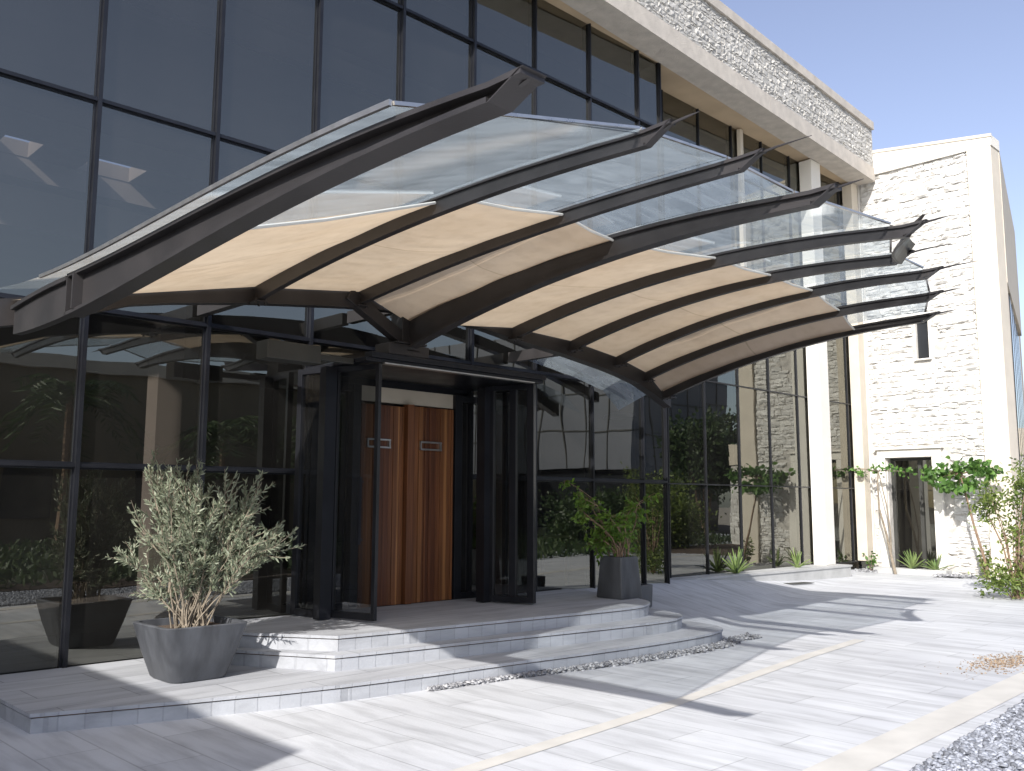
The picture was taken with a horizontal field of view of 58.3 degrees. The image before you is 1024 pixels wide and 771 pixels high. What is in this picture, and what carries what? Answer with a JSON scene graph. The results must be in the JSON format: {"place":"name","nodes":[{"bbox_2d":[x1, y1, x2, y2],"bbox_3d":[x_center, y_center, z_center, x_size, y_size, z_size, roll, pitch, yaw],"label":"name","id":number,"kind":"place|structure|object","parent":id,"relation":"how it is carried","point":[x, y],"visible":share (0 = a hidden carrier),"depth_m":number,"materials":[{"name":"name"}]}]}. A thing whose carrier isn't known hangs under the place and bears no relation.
{"place":"outdoors","nodes":[
{"label":"outdoors","id":0,"kind":"place"},
{"bbox_2d":[0,565,1023,770],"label":"driveway","id":1,"kind":"structure","parent":0,"point":[881,679],"depth_m":7.38,"materials":[{"name":"grey stone"}]},
{"bbox_2d":[0,620,722,733],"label":"step","id":2,"kind":"object","parent":1,"relation":"on","point":[125,692],"visible":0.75,"depth_m":7.68,"materials":[{"name":"stone"}]},
{"bbox_2d":[133,614,247,683],"bbox_3d":[-2.792,2.278,7.938,0.760,0.468,0.760,7,-10,-44],"label":"tapered planter","id":3,"kind":"object","parent":2,"relation":"on","point":[172,655],"visible":0.89,"depth_m":7.70,"materials":[{"name":"concrete"}]},
{"bbox_2d":[101,447,306,627],"bbox_3d":[-2.757,1.331,8.047,1.861,1.590,0.848,-1,-7,10],"label":"olive bush","id":4,"kind":"object","parent":3,"relation":"on","point":[190,568],"visible":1,"depth_m":7.99,"materials":[{"name":"green plant"}]},
{"bbox_2d":[230,608,682,671],"bbox_3d":[-0.409,2.745,10.222,6.002,0.145,2.399,7,-10,-44],"label":"step","id":5,"kind":"object","parent":2,"relation":"on","point":[656,621],"visible":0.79,"depth_m":8.97,"materials":[{"name":"stone"}]},
{"bbox_2d":[238,589,649,650],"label":"platform","id":6,"kind":"structure","parent":5,"relation":"on","point":[403,624],"depth_m":9.61,"materials":[{"name":"stone"}]},
{"bbox_2d":[256,339,545,620],"bbox_3d":[-1.354,1.134,10.323,3.760,2.770,1.230,7,-10,-44],"label":"entrance vestibule","id":7,"kind":"object","parent":6,"relation":"on","point":[334,572],"visible":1,"depth_m":9.94,"materials":[{"name":"black metal"},{"name":"dark bronze steel"}]},
{"bbox_2d":[331,363,381,620],"bbox_3d":[-1.647,1.099,9.650,0.599,2.650,0.175,-6,-10,42],"label":"door leaf","id":8,"kind":"structure","parent":7,"relation":"in","point":[359,387],"depth_m":9.63,"materials":[{"name":"black glass"}]},
{"bbox_2d":[489,384,535,603],"bbox_3d":[-0.011,1.314,11.310,0.651,2.650,0.212,-6,-9,40],"label":"door leaf","id":9,"kind":"structure","parent":7,"relation":"in","point":[512,503],"depth_m":11.28,"materials":[{"name":"black glass"}]},
{"bbox_2d":[597,555,641,599],"bbox_3d":[1.393,2.486,11.931,0.435,0.528,0.435,7,-10,-44],"label":"tall planter","id":10,"kind":"object","parent":6,"relation":"on","point":[619,578],"visible":0.87,"depth_m":11.78,"materials":[{"name":"concrete"}]},
{"bbox_2d":[558,478,662,566],"bbox_3d":[1.306,1.795,12.023,1.277,1.168,0.867,1,-7,-7],"label":"green shrub","id":11,"kind":"object","parent":10,"relation":"in","point":[608,535],"visible":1,"depth_m":11.94,"materials":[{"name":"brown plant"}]},
{"bbox_2d":[425,632,762,690],"bbox_3d":[1.229,2.864,9.591,5.035,0.076,0.454,7,-10,-42],"label":"gravel strip","id":12,"kind":"object","parent":1,"relation":"on","point":[729,641],"visible":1,"depth_m":9.33,"materials":[{"name":"grey gravel"}]},
{"bbox_2d":[640,584,652,606],"bbox_3d":[1.754,2.900,12.659,0.280,0.308,0.280,7,-10,-44],"label":"planter","id":13,"kind":"object","parent":1,"relation":"on","point":[647,591],"visible":0.27,"depth_m":12.58,"materials":[{"name":"concrete"}]},
{"bbox_2d":[450,639,864,770],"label":"paving band","id":14,"kind":"object","parent":1,"relation":"on","point":[518,753],"visible":1,"depth_m":7.09,"materials":[{"name":"beige stone"}]},
{"bbox_2d":[670,564,851,580],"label":"planting kerb","id":15,"kind":"structure","parent":1,"relation":"on","point":[808,572],"depth_m":17.75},
{"bbox_2d":[722,547,755,572],"bbox_3d":[4.116,3.232,16.972,0.832,0.506,0.615,7,-10,-44],"label":"agave","id":16,"kind":"object","parent":15,"relation":"on","point":[735,567],"visible":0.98,"depth_m":16.94,"materials":[{"name":"green plant"}]},
{"bbox_2d":[787,548,812,567],"bbox_3d":[5.757,3.471,18.479,0.464,0.420,0.367,2,-7,-11],"label":"agave","id":17,"kind":"object","parent":15,"relation":"on","point":[796,560],"visible":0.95,"depth_m":18.43,"materials":[{"name":"green plant"}]},
{"bbox_2d":[784,582,813,583],"bbox_3d":[5.455,3.758,17.463,0.810,0.031,0.220,7,-10,-44],"label":"drain grate","id":18,"kind":"object","parent":1,"relation":"on","point":[799,583],"visible":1,"depth_m":17.42,"materials":[{"name":"grey metal"}]},
{"bbox_2d":[862,551,877,570],"bbox_3d":[8.048,3.947,20.573,0.291,0.487,0.324,7,-10,-44],"label":"wall foot plant","id":19,"kind":"object","parent":1,"relation":"on","point":[872,561],"depth_m":20.56,"materials":[{"name":"green plant"}]},
{"bbox_2d":[844,461,917,573],"bbox_3d":[8.112,2.933,20.447,1.831,2.476,0.546,-5,-9,35],"label":"slim tree","id":20,"kind":"object","parent":1,"relation":"on","point":[874,471],"visible":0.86,"depth_m":20.36,"materials":[{"name":"green plant"}]},
{"bbox_2d":[802,671,1023,770],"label":"paving band","id":21,"kind":"object","parent":1,"relation":"on","point":[868,755],"visible":1,"depth_m":6.69,"materials":[{"name":"beige stone"}]},
{"bbox_2d":[853,568,980,577],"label":"wall foot stones","id":22,"kind":"object","parent":1,"relation":"on","point":[941,574],"depth_m":19.22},
{"bbox_2d":[916,455,1003,579],"bbox_3d":[9.316,2.747,19.112,0.790,2.616,1.761,5,-9,-33],"label":"slim tree","id":23,"kind":"object","parent":1,"relation":"on","point":[946,485],"visible":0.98,"depth_m":19.10,"materials":[{"name":"green plant"}]},
{"bbox_2d":[909,699,1023,770],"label":"gravel bed","id":24,"kind":"object","parent":1,"relation":"on","point":[989,746],"visible":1,"depth_m":6.09,"materials":[{"name":"grey gravel"}]},
{"bbox_2d":[924,651,1023,673],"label":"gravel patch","id":25,"kind":"object","parent":1,"relation":"on","point":[997,660],"visible":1,"depth_m":9.52,"materials":[{"name":"beige gravel"}]},
{"bbox_2d":[976,545,991,577],"bbox_3d":[9.686,3.634,18.811,0.302,0.718,0.407,-1,-7,11],"label":"wall foot plant","id":26,"kind":"object","parent":1,"relation":"on","point":[987,554],"depth_m":18.80,"materials":[{"name":"green plant"}]},
{"bbox_2d":[720,0,1023,381],"label":"sky","id":27,"kind":"structure","parent":0,"point":[923,71],"materials":[{"name":"blue"}]},
{"bbox_2d":[857,133,1023,578],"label":"stone tower","id":28,"kind":"structure","parent":0,"point":[940,387],"depth_m":20.41,"materials":[{"name":"stone"}]},
{"bbox_2d":[898,548,928,568],"bbox_3d":[8.818,3.806,20.158,0.702,0.479,0.643,7,-10,-44],"label":"agave","id":29,"kind":"object","parent":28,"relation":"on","point":[910,561],"visible":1,"depth_m":20.07,"materials":[{"name":"green plant"}]},
{"bbox_2d":[890,457,936,568],"bbox_3d":[9.065,2.918,20.608,0.080,2.580,1.040,7,-10,-44],"label":"glass door","id":30,"kind":"structure","parent":28,"relation":"in","point":[913,507],"depth_m":20.66,"materials":[{"name":"black glass"}]},
{"bbox_2d":[914,320,931,360],"bbox_3d":[9.307,-1.004,20.716,0.330,0.890,0.370,7,-10,-44],"label":"slit window","id":31,"kind":"structure","parent":28,"relation":"in","point":[921,331],"depth_m":20.71,"materials":[{"name":"black glass"}]},
{"bbox_2d":[922,554,953,569],"bbox_3d":[9.166,3.808,19.798,0.570,0.387,0.539,4,-8,-27],"label":"agave","id":32,"kind":"object","parent":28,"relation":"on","point":[934,564],"visible":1,"depth_m":19.76,"materials":[{"name":"green plant"}]},
{"bbox_2d":[1008,293,1023,521],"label":"side window","id":33,"kind":"structure","parent":28,"relation":"in","point":[1014,334],"depth_m":22.22,"materials":[{"name":"glass"}]},
{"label":"ground","id":34,"kind":"structure","parent":0,"visible":0},
{"bbox_2d":[0,0,874,674],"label":"glass fronted building","id":35,"kind":"structure","parent":34,"relation":"on","point":[118,118],"depth_m":11.24,"materials":[{"name":"black glass"}]},
{"bbox_2d":[377,405,404,605],"bbox_3d":[-1.551,1.415,10.937,0.637,2.375,0.075,7,-10,-44],"label":"teak door","id":36,"kind":"structure","parent":35,"relation":"in","point":[392,417],"depth_m":11.03,"materials":[{"name":"wood"}]},
{"bbox_2d":[411,407,453,602],"bbox_3d":[-1.001,1.475,11.472,0.677,2.395,0.075,7,-10,-44],"label":"teak door","id":37,"kind":"structure","parent":35,"relation":"in","point":[433,427],"depth_m":11.48,"materials":[{"name":"wood"}]},
{"bbox_2d":[0,65,974,407],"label":"entrance canopy","id":38,"kind":"object","parent":35,"relation":"attached to","point":[634,307],"visible":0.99,"depth_m":8.16,"materials":[{"name":"brown metal"}]},
{"bbox_2d":[961,452,1023,599],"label":"flowering bush","id":39,"kind":"object","parent":34,"relation":"on","point":[1016,586],"visible":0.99,"depth_m":15.42,"materials":[{"name":"green plant"}]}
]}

